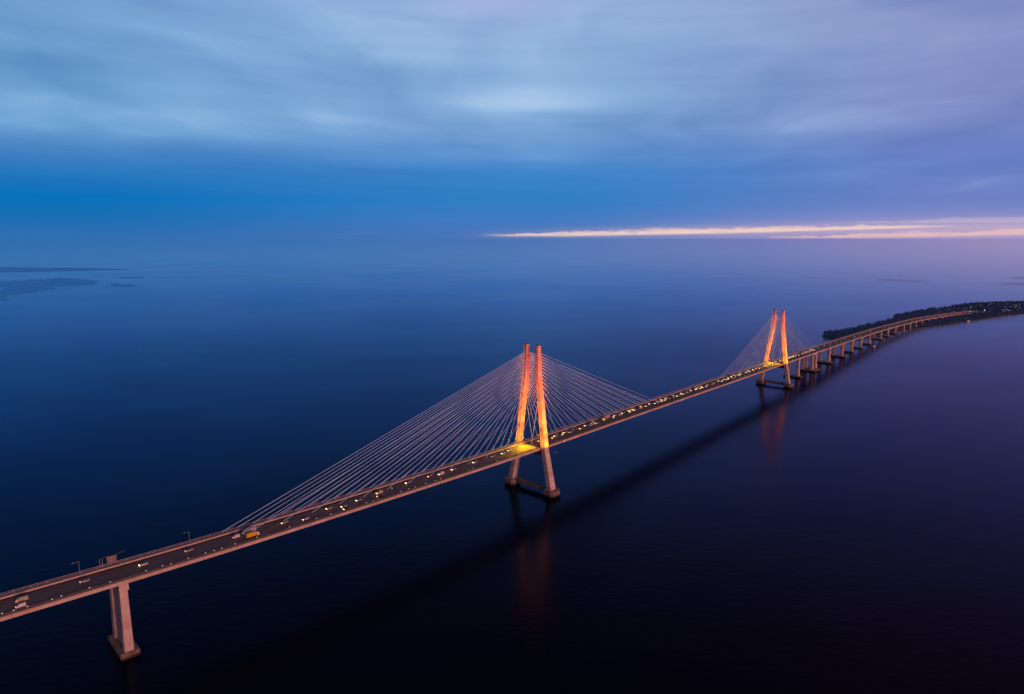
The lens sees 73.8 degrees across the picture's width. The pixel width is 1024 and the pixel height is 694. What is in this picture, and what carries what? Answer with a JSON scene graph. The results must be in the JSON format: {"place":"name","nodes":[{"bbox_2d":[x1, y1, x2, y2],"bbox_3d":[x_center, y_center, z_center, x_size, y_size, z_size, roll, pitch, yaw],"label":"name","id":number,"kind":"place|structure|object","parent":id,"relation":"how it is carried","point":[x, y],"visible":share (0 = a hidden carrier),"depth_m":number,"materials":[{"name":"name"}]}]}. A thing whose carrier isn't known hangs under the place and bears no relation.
{"place":"outdoors","nodes":[
{"label":"outdoors","id":0,"kind":"place"},
{"bbox_2d":[0,278,98,286],"bbox_3d":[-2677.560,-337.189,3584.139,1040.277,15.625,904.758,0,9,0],"label":"island","id":1,"kind":"structure","parent":0,"point":[62,282],"depth_m":3571.11,"materials":[{"name":"blue"}]},
{"bbox_2d":[0,267,129,271],"bbox_3d":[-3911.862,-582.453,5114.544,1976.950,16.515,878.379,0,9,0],"label":"island","id":2,"kind":"structure","parent":0,"point":[16,269],"depth_m":5057.98,"materials":[{"name":"blue"}]},
{"bbox_2d":[109,283,135,286],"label":"island","id":3,"kind":"structure","parent":0,"point":[128,285],"depth_m":3454.75,"materials":[{"name":"blue"}]},
{"bbox_2d":[0,239,1023,693],"bbox_3d":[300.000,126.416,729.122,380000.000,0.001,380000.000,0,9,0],"label":"water","id":4,"kind":"structure","parent":0,"point":[850,523],"depth_m":718.99,"materials":[{"name":"blue liquid"}]},
{"bbox_2d":[0,284,54,297],"bbox_3d":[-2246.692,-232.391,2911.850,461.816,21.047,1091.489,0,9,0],"label":"island","id":5,"kind":"structure","parent":4,"relation":"in","point":[13,289],"depth_m":3126.71,"materials":[{"name":"blue"}]},
{"bbox_2d":[0,309,984,660],"bbox_3d":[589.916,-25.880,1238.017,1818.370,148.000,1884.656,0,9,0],"label":"cable stayed bridge","id":6,"kind":"structure","parent":4,"relation":"on","point":[120,575],"depth_m":572.11,"materials":[{"name":"concrete"}]},
{"bbox_2d":[15,602,25,608],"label":"van","id":7,"kind":"object","parent":6,"relation":"on","point":[22,604],"visible":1,"depth_m":359.13,"materials":[{"name":"white paint"}]},
{"bbox_2d":[16,595,27,602],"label":"truck","id":8,"kind":"object","parent":6,"relation":"on","point":[22,598],"visible":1,"depth_m":364.40,"materials":[{"name":"white paint"}]},
{"bbox_2d":[99,551,122,565],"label":"sign board","id":9,"kind":"object","parent":6,"relation":"attached to","point":[110,559],"visible":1,"depth_m":406.22,"materials":[{"name":"metal"}]},
{"bbox_2d":[242,526,255,534],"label":"truck","id":10,"kind":"object","parent":6,"relation":"on","point":[248,529],"visible":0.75,"depth_m":452.91,"materials":[{"name":"white paint"}]},
{"bbox_2d":[245,531,259,537],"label":"truck","id":11,"kind":"object","parent":6,"relation":"on","point":[251,534],"visible":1,"depth_m":446.52,"materials":[{"name":"orange paint"}]},
{"bbox_2d":[825,305,1023,337],"bbox_3d":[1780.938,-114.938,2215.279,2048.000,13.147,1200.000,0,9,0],"label":"headland","id":12,"kind":"structure","parent":4,"relation":"in","point":[912,325],"depth_m":1903.31,"materials":[{"name":"plant"}]},
{"bbox_2d":[823,300,1023,337],"bbox_3d":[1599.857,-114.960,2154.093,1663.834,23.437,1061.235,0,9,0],"label":"forest","id":13,"kind":"object","parent":12,"relation":"on","point":[930,311],"visible":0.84,"depth_m":2012.77,"materials":[{"name":"plant"}]},
{"bbox_2d":[0,0,1023,238],"label":"sky","id":14,"kind":"structure","parent":0,"point":[120,119],"materials":[{"name":"blue"}]},
{"bbox_2d":[876,279,930,281],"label":"island","id":15,"kind":"structure","parent":0,"point":[902,280],"depth_m":3818.97,"materials":[{"name":"purple"}]},
{"bbox_2d":[822,313,1023,338],"bbox_3d":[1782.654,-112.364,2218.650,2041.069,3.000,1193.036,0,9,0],"label":"shore","id":16,"kind":"structure","parent":0,"point":[935,325],"depth_m":1901.20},
{"bbox_2d":[1000,282,1023,284],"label":"island","id":17,"kind":"structure","parent":0,"point":[1016,283],"depth_m":3552.52,"materials":[{"name":"purple"}]}
]}

